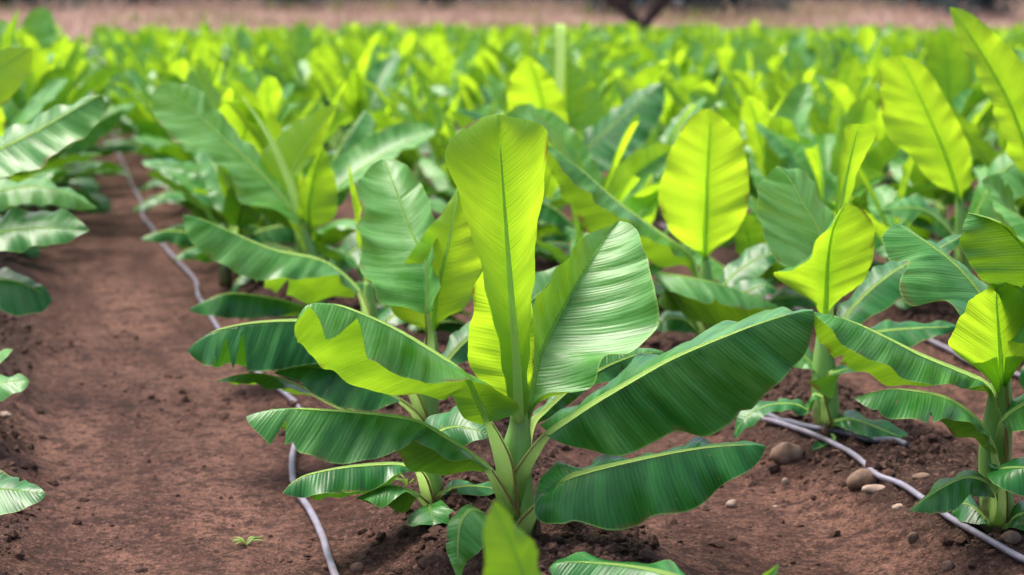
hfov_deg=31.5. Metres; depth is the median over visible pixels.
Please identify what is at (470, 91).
banana plant
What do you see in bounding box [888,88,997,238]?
banana plant
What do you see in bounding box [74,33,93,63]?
banana plant
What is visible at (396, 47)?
banana plant
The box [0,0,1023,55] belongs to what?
dry grass
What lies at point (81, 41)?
banana plant
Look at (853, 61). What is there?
banana plant
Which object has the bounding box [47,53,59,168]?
banana plant
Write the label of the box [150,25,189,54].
banana plant
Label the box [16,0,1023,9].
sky
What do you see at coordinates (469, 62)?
banana plant
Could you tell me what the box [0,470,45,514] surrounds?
banana plant
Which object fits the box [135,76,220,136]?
banana plant
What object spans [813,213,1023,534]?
banana plant
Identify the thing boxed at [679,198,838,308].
banana plant
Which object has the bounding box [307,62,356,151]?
banana plant
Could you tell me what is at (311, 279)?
banana plant
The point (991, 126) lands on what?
banana plant
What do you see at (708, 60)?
banana plant
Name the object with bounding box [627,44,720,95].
banana plant
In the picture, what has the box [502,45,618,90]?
banana plant
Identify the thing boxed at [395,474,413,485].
weed
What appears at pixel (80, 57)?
banana plant
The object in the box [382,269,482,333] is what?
banana plant
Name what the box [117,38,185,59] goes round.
banana plant
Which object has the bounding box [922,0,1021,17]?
tree
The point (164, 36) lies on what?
banana plant
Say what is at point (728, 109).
banana plant
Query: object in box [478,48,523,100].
banana plant
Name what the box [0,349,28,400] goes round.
banana plant
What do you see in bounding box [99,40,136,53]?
banana plant
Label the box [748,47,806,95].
banana plant
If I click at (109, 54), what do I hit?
banana plant
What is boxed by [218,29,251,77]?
banana plant
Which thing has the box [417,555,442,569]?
stone
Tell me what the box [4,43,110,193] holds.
banana plant
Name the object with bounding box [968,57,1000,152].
banana plant
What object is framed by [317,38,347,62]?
banana plant
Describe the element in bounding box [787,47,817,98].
banana plant
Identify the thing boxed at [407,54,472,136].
banana plant
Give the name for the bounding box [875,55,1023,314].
banana plant
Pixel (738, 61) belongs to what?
banana plant
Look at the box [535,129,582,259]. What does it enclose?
banana plant
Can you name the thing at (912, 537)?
stone
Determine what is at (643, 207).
banana plant
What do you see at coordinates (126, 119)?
banana plant
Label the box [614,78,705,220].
banana plant
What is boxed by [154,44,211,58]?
banana plant
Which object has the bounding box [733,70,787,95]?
banana plant
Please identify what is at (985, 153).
banana plant
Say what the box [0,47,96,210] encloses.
banana plant
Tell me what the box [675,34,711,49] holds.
banana plant
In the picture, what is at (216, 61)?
banana plant
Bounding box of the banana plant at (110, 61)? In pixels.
[98,48,122,89]
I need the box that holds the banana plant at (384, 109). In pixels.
[304,71,410,135]
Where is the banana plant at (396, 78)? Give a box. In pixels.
[374,58,431,117]
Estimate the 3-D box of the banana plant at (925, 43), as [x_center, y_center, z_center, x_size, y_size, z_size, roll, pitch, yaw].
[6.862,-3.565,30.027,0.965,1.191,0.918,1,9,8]
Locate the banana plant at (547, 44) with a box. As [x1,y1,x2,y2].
[516,41,573,63]
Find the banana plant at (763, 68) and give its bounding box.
[756,50,834,97]
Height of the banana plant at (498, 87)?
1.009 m
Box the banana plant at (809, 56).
[791,33,861,79]
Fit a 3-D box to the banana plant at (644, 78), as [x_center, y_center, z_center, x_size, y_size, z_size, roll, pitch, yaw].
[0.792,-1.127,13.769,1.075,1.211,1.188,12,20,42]
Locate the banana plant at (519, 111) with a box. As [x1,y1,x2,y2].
[429,104,585,255]
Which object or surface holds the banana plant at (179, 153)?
on the ground at (110, 267)
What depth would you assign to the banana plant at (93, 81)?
16.49 m
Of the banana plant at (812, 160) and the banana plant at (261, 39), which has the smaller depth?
the banana plant at (812, 160)
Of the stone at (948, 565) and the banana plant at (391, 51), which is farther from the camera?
the banana plant at (391, 51)
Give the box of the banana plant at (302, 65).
[261,47,315,91]
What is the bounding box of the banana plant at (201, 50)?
[121,38,258,120]
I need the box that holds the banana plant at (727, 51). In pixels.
[718,36,750,72]
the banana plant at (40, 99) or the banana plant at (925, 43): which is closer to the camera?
the banana plant at (40, 99)
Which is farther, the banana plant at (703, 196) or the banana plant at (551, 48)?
the banana plant at (551, 48)
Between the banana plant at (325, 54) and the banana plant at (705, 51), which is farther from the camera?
the banana plant at (705, 51)
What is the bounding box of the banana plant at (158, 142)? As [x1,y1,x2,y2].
[132,58,306,212]
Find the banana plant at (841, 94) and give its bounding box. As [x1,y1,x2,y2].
[823,79,950,225]
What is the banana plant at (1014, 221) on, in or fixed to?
on the ground at (110, 267)
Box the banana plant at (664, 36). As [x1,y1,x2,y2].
[652,31,676,56]
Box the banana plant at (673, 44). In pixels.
[655,37,679,61]
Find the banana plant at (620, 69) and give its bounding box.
[611,62,657,133]
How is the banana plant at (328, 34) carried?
on the ground at (110, 267)
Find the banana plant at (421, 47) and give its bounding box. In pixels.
[413,40,454,68]
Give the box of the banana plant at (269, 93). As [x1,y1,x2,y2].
[141,71,351,233]
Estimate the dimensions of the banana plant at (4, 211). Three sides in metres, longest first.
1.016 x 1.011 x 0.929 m
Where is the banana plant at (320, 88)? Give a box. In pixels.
[314,62,368,150]
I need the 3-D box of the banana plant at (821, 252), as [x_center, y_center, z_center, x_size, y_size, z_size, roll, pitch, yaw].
[1.188,-0.017,6.407,1.032,1.160,0.634,-2,9,-14]
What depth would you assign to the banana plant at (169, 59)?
16.93 m
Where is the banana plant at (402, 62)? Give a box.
[368,43,410,110]
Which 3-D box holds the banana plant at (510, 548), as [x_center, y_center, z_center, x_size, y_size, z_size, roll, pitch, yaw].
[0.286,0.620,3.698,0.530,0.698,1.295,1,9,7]
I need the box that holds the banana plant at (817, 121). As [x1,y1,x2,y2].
[763,62,889,173]
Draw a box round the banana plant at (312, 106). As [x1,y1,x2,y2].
[255,88,344,202]
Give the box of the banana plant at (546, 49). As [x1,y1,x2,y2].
[538,36,573,54]
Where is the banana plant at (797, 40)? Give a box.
[764,32,805,76]
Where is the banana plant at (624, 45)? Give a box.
[615,42,629,60]
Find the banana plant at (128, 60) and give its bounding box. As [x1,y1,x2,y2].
[98,54,131,87]
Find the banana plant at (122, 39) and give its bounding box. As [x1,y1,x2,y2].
[95,36,129,66]
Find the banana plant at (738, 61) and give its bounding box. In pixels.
[704,51,769,100]
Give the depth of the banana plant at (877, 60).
22.41 m
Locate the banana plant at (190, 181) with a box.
[162,169,263,232]
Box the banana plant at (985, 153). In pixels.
[949,47,1023,234]
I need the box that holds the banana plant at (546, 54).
[543,52,549,57]
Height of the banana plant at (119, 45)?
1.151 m
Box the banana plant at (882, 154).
[755,99,940,280]
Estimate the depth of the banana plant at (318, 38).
29.21 m
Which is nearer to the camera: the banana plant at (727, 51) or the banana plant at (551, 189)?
the banana plant at (551, 189)
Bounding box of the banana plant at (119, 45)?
[94,42,127,70]
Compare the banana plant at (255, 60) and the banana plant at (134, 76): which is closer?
the banana plant at (134, 76)
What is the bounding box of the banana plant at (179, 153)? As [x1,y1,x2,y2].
[133,70,293,211]
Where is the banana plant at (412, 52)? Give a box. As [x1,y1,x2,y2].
[405,47,424,106]
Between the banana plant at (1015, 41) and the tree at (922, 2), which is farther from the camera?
the tree at (922, 2)
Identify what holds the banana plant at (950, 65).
on the ground at (110, 267)
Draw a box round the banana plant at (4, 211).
[0,107,27,213]
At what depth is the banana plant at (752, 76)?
23.03 m
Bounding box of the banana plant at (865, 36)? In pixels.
[832,25,907,54]
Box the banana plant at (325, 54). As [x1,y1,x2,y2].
[299,44,387,146]
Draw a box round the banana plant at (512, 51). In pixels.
[468,34,539,91]
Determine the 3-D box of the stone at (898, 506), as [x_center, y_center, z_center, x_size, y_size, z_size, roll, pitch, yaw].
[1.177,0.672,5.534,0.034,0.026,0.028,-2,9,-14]
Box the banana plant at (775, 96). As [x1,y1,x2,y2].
[764,74,821,139]
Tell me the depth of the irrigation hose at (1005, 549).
5.65 m
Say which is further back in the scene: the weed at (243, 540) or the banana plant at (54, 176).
the banana plant at (54, 176)
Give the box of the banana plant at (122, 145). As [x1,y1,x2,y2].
[106,56,210,171]
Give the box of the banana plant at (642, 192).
[565,173,697,294]
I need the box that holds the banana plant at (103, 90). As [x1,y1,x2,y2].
[96,49,141,94]
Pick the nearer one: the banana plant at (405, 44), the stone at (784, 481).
the stone at (784, 481)
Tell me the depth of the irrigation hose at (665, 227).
9.87 m
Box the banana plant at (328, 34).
[313,29,350,55]
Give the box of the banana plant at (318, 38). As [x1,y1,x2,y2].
[315,33,363,53]
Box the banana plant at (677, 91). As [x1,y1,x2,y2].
[661,75,740,110]
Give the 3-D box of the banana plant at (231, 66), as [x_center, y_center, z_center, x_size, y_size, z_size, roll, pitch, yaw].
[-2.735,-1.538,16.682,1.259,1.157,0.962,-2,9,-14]
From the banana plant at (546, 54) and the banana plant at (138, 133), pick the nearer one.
the banana plant at (138, 133)
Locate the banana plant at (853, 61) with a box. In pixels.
[809,54,860,128]
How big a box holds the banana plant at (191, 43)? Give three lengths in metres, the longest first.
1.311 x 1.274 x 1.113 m
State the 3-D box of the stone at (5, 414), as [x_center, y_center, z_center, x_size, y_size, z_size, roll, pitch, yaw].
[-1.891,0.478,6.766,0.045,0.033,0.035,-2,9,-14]
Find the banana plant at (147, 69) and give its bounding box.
[104,56,152,139]
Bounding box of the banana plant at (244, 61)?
[220,44,252,70]
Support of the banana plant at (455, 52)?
on the ground at (110, 267)
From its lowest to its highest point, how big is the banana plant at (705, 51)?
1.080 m
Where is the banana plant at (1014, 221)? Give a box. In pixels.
[993,201,1023,388]
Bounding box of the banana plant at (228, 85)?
[158,77,239,203]
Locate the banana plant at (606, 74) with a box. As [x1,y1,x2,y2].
[600,66,612,99]
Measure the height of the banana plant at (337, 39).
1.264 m
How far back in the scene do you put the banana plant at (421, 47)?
27.99 m
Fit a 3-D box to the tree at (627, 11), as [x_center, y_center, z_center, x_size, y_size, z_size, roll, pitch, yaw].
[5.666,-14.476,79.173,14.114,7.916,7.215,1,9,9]
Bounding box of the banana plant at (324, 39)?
[313,36,326,44]
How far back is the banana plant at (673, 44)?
29.51 m
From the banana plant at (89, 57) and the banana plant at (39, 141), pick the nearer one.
the banana plant at (39, 141)
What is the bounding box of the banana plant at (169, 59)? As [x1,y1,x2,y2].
[103,44,179,145]
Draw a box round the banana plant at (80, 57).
[58,52,121,173]
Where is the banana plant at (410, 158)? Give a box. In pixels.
[364,75,459,199]
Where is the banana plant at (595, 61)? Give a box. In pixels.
[589,56,606,73]
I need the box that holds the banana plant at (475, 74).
[430,53,482,129]
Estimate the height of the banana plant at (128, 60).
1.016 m
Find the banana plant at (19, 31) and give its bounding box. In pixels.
[14,26,24,46]
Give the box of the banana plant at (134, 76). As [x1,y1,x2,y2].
[93,54,190,155]
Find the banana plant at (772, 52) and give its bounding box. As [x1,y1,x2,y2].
[751,44,779,72]
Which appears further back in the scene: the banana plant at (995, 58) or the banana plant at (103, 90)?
the banana plant at (103, 90)
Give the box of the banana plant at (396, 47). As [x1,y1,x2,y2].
[393,36,417,77]
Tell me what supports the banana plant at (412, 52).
on the ground at (110, 267)
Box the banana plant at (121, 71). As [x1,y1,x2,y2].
[105,54,147,135]
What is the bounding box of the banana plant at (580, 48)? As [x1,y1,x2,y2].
[571,37,614,60]
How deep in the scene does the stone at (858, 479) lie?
5.74 m
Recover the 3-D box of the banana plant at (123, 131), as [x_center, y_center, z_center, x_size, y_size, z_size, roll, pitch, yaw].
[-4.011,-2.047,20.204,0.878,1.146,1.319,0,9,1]
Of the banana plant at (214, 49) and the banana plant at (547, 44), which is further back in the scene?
the banana plant at (214, 49)
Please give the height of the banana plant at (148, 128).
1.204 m
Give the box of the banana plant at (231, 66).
[173,56,238,84]
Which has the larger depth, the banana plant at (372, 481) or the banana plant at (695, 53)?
the banana plant at (695, 53)
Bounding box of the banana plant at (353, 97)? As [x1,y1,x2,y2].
[316,31,400,153]
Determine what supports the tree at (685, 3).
on the ground at (110, 267)
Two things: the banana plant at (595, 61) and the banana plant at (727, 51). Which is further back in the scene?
the banana plant at (727, 51)
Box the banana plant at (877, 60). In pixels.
[834,38,883,84]
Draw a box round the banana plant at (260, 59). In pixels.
[251,51,263,86]
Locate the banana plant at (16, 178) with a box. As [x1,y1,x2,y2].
[9,175,48,247]
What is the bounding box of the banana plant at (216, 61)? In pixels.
[182,55,222,82]
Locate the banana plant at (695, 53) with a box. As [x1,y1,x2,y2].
[669,41,702,73]
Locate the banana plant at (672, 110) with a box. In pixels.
[633,62,693,132]
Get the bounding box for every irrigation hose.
[111,131,338,574]
[660,222,801,310]
[736,411,908,447]
[761,416,1023,562]
[926,338,1019,377]
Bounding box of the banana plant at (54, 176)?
[0,107,70,257]
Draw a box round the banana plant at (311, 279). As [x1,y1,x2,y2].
[183,164,404,325]
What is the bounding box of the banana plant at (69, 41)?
[54,39,97,84]
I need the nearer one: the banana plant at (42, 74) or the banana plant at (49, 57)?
the banana plant at (42, 74)
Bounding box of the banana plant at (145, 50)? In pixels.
[134,45,219,87]
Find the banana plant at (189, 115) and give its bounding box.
[151,82,360,302]
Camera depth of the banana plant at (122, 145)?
16.43 m
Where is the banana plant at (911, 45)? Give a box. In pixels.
[884,34,924,52]
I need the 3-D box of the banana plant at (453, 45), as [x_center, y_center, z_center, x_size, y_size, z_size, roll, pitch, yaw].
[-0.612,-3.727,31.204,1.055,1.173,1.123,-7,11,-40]
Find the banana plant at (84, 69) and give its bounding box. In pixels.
[17,59,124,212]
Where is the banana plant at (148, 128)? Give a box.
[134,60,296,210]
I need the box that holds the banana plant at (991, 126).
[979,119,1000,149]
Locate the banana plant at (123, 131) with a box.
[108,52,168,153]
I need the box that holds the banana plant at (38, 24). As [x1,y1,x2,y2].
[19,7,109,90]
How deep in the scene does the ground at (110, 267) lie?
6.33 m
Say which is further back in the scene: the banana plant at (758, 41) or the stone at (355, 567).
the banana plant at (758, 41)
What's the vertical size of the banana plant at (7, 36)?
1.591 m
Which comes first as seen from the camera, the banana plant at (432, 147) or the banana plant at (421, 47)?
the banana plant at (432, 147)
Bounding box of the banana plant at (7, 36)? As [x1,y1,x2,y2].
[0,9,58,206]
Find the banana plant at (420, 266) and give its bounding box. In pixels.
[188,159,557,422]
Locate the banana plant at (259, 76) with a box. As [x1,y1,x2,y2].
[253,58,278,83]
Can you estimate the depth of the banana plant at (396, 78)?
21.95 m
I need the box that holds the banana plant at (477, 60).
[473,53,482,68]
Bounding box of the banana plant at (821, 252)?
[734,123,961,450]
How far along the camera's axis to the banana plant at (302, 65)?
21.60 m
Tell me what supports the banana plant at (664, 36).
on the ground at (110, 267)
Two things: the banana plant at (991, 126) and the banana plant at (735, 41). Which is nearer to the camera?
the banana plant at (991, 126)
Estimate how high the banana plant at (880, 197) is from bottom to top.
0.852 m
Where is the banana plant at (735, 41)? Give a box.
[708,34,741,67]
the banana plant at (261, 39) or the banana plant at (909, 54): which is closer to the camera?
the banana plant at (909, 54)
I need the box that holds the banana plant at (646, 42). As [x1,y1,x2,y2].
[629,39,650,45]
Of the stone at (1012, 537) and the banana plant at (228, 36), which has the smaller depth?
the stone at (1012, 537)
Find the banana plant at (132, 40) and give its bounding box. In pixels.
[130,37,176,47]
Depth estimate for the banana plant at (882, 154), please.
9.95 m
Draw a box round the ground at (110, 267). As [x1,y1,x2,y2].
[0,7,1023,574]
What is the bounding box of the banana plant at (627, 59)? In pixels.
[566,41,640,93]
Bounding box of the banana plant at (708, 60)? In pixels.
[664,50,719,87]
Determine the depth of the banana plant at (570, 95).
11.91 m
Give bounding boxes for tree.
[0,0,86,9]
[69,0,192,7]
[245,0,354,10]
[393,0,525,10]
[552,0,673,15]
[607,0,672,30]
[633,0,744,15]
[676,0,801,14]
[864,0,963,11]
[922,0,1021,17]
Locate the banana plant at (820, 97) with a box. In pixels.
[791,75,828,136]
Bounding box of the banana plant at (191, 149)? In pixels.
[163,144,223,227]
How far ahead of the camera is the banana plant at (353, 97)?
16.94 m
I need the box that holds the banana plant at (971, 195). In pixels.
[963,118,999,201]
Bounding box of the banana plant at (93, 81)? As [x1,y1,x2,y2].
[19,35,133,186]
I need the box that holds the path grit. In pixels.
[6,295,1023,574]
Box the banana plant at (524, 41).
[486,30,549,71]
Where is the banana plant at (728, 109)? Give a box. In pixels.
[657,85,784,213]
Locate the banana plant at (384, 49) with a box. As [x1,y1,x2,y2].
[344,46,388,107]
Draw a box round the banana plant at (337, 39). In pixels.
[315,36,343,44]
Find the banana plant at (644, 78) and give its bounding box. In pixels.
[582,55,668,184]
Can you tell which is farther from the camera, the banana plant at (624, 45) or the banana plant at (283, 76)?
the banana plant at (624, 45)
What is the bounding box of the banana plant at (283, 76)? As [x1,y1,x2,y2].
[260,49,321,101]
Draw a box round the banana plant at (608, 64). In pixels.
[581,61,613,73]
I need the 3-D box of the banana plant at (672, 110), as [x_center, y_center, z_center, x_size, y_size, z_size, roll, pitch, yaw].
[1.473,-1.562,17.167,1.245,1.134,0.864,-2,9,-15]
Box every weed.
[231,536,263,544]
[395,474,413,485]
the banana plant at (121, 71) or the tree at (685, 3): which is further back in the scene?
the tree at (685, 3)
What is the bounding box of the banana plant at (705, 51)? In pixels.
[702,45,735,71]
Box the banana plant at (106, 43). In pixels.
[92,40,111,94]
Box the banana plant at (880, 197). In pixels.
[827,156,933,308]
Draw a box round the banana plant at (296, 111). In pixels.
[213,78,319,128]
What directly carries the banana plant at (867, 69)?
on the ground at (110, 267)
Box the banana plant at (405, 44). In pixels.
[382,32,421,77]
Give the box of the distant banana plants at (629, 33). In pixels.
[18,20,1023,76]
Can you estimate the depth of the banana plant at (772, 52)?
28.64 m
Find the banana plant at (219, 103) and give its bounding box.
[152,65,290,248]
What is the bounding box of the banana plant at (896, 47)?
[882,38,925,64]
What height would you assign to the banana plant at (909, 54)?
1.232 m
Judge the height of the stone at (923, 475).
0.032 m
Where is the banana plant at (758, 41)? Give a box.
[751,31,809,57]
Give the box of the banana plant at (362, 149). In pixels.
[224,75,434,292]
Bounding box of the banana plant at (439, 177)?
[419,104,506,210]
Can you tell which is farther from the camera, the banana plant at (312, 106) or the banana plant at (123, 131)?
the banana plant at (123, 131)
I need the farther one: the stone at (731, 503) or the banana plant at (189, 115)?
the banana plant at (189, 115)
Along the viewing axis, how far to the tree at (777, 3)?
98.85 m
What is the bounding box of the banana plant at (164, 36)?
[134,30,171,49]
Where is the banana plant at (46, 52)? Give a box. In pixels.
[42,49,56,65]
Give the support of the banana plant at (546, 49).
on the ground at (110, 267)
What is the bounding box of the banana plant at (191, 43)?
[123,36,239,84]
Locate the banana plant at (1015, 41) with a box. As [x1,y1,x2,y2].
[993,35,1023,123]
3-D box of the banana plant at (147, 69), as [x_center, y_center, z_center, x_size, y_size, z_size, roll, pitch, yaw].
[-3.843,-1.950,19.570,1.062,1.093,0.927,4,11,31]
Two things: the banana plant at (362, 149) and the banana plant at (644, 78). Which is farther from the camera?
the banana plant at (644, 78)
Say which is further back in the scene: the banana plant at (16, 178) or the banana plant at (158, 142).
the banana plant at (158, 142)
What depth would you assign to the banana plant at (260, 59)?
25.12 m
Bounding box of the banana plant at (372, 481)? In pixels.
[283,406,493,525]
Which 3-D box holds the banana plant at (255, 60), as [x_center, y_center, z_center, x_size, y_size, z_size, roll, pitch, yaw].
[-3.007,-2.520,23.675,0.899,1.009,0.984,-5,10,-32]
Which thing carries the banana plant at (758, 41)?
on the ground at (110, 267)
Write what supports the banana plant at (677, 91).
on the ground at (110, 267)
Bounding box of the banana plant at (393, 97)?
[354,86,425,183]
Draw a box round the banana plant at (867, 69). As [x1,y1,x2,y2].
[813,37,879,98]
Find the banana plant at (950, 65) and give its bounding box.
[897,29,1006,180]
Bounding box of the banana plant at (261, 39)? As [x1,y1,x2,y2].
[216,28,272,64]
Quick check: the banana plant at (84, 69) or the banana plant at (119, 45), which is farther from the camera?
the banana plant at (119, 45)
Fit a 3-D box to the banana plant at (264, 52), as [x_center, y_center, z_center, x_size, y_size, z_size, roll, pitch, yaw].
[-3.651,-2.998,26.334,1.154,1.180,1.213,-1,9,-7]
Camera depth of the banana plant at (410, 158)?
14.45 m
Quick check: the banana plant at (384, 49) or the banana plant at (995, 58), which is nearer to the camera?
the banana plant at (995, 58)
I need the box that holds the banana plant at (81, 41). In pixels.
[62,39,86,58]
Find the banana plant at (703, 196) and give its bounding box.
[547,108,778,336]
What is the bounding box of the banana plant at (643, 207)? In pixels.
[535,174,660,283]
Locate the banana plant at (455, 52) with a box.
[428,37,484,73]
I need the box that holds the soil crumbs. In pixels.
[0,276,1023,574]
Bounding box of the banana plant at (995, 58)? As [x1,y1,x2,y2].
[950,7,1023,215]
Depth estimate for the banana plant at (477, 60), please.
26.04 m
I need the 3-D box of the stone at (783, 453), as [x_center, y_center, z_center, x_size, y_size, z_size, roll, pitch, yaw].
[0.946,0.570,6.221,0.110,0.087,0.092,4,9,24]
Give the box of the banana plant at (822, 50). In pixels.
[815,37,877,93]
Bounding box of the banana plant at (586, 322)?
[246,114,813,574]
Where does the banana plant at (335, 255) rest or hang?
on the ground at (110, 267)
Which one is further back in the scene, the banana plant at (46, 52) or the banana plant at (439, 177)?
the banana plant at (46, 52)
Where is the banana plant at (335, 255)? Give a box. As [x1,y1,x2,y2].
[314,205,385,317]
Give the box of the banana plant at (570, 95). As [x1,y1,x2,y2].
[457,24,664,241]
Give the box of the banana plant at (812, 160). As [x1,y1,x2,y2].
[780,134,909,217]
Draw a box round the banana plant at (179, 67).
[132,58,223,159]
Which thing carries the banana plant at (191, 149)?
on the ground at (110, 267)
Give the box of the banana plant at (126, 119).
[121,76,153,159]
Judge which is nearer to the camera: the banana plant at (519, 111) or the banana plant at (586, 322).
the banana plant at (586, 322)
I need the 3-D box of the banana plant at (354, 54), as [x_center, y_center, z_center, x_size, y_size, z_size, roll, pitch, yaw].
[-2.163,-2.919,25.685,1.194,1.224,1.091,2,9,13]
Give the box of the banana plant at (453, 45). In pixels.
[450,42,484,78]
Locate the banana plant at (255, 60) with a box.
[251,56,279,79]
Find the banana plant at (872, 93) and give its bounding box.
[860,79,895,183]
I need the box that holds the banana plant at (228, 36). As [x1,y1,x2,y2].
[186,29,231,64]
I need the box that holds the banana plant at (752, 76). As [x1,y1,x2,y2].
[719,54,753,97]
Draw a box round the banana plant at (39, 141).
[0,95,105,315]
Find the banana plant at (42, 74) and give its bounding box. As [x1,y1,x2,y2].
[2,33,132,213]
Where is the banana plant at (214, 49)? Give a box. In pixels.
[207,42,251,62]
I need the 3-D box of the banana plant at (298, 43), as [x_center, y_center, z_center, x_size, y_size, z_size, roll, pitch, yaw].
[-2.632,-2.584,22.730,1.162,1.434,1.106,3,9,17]
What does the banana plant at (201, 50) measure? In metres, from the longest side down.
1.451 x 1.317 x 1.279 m
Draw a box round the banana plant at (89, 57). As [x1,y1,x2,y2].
[55,26,94,60]
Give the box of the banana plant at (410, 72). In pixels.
[373,50,428,122]
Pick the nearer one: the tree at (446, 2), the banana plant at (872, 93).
the banana plant at (872, 93)
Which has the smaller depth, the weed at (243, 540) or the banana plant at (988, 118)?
the weed at (243, 540)
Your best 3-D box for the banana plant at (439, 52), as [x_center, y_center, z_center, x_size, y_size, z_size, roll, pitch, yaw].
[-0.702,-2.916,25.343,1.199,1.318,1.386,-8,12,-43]
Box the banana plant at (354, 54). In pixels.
[344,38,382,111]
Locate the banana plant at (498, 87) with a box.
[468,73,508,114]
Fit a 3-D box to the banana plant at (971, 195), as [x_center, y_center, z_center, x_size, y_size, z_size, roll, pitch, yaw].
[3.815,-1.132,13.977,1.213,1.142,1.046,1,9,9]
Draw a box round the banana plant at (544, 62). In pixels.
[524,43,586,80]
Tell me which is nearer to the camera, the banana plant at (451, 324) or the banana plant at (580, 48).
the banana plant at (451, 324)
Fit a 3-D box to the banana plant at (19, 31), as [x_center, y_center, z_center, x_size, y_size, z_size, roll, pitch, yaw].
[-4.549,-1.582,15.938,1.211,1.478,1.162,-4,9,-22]
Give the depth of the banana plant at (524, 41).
22.41 m
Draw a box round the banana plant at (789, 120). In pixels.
[719,83,877,246]
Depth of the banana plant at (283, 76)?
20.87 m
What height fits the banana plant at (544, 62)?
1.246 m
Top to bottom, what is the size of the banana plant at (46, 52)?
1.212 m
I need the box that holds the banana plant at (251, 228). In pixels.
[193,154,334,267]
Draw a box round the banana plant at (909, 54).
[906,52,914,57]
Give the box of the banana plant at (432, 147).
[390,79,460,202]
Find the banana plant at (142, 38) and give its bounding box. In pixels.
[108,30,172,86]
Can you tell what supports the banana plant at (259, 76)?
on the ground at (110, 267)
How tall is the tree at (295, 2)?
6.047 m
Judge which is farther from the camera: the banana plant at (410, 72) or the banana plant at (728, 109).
the banana plant at (410, 72)
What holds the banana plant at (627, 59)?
on the ground at (110, 267)
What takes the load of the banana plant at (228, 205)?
on the ground at (110, 267)
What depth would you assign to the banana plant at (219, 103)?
11.78 m
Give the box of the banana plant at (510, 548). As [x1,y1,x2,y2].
[483,500,778,574]
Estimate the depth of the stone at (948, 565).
4.98 m
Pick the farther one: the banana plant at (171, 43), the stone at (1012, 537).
the banana plant at (171, 43)
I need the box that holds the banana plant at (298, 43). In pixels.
[261,24,317,68]
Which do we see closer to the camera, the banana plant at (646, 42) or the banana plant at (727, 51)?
the banana plant at (727, 51)
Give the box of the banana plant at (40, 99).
[0,78,101,218]
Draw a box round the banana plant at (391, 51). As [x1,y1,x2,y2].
[365,35,399,114]
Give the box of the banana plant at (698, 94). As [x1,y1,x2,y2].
[688,72,785,114]
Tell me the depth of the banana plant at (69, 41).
27.93 m
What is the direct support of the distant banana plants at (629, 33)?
on the ground at (110, 267)
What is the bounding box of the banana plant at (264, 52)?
[220,40,273,87]
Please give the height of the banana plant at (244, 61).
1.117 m
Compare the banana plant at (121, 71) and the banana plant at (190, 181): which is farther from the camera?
the banana plant at (121, 71)
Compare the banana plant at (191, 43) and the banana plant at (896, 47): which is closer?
the banana plant at (191, 43)
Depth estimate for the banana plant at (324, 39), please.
30.01 m
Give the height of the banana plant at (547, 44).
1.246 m
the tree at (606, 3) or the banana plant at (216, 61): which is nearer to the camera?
the banana plant at (216, 61)
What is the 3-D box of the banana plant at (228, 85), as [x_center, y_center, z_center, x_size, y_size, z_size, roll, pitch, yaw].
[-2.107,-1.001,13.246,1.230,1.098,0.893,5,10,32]
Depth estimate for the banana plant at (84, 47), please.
22.18 m
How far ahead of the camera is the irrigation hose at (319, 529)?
6.27 m
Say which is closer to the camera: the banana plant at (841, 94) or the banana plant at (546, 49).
the banana plant at (841, 94)
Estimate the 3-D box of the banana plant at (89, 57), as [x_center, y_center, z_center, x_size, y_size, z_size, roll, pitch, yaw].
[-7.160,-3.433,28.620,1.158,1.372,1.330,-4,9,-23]
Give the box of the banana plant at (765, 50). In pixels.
[743,41,783,79]
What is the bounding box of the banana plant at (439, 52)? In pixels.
[427,31,484,76]
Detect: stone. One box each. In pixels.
[0,411,11,418]
[350,562,363,572]
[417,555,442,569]
[726,499,736,507]
[770,441,802,464]
[782,478,787,484]
[847,468,876,489]
[862,484,885,493]
[892,503,902,509]
[907,532,918,542]
[911,472,929,479]
[942,560,954,570]
[1001,530,1021,543]
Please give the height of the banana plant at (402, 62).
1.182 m
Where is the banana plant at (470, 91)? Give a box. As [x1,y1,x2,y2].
[458,71,512,115]
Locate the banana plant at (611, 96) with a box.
[554,73,632,178]
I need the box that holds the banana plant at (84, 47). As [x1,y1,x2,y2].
[68,37,91,51]
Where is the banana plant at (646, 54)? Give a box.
[601,35,695,80]
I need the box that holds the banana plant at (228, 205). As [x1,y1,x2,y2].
[141,96,316,287]
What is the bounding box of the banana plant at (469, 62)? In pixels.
[386,52,474,112]
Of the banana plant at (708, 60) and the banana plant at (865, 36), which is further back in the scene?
the banana plant at (865, 36)
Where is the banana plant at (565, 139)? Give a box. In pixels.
[530,108,671,263]
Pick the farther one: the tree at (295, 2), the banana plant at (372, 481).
the tree at (295, 2)
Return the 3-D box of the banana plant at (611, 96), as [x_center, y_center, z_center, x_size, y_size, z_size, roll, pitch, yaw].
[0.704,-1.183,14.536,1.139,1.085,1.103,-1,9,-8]
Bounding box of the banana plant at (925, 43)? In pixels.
[916,36,930,51]
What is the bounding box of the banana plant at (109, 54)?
[95,48,116,90]
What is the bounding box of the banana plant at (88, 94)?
[50,61,90,96]
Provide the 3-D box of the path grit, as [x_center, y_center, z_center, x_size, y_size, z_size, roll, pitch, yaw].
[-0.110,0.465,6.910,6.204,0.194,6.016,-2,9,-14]
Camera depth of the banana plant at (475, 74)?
19.14 m
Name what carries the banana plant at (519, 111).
on the ground at (110, 267)
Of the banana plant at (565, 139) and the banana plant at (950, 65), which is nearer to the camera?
the banana plant at (565, 139)

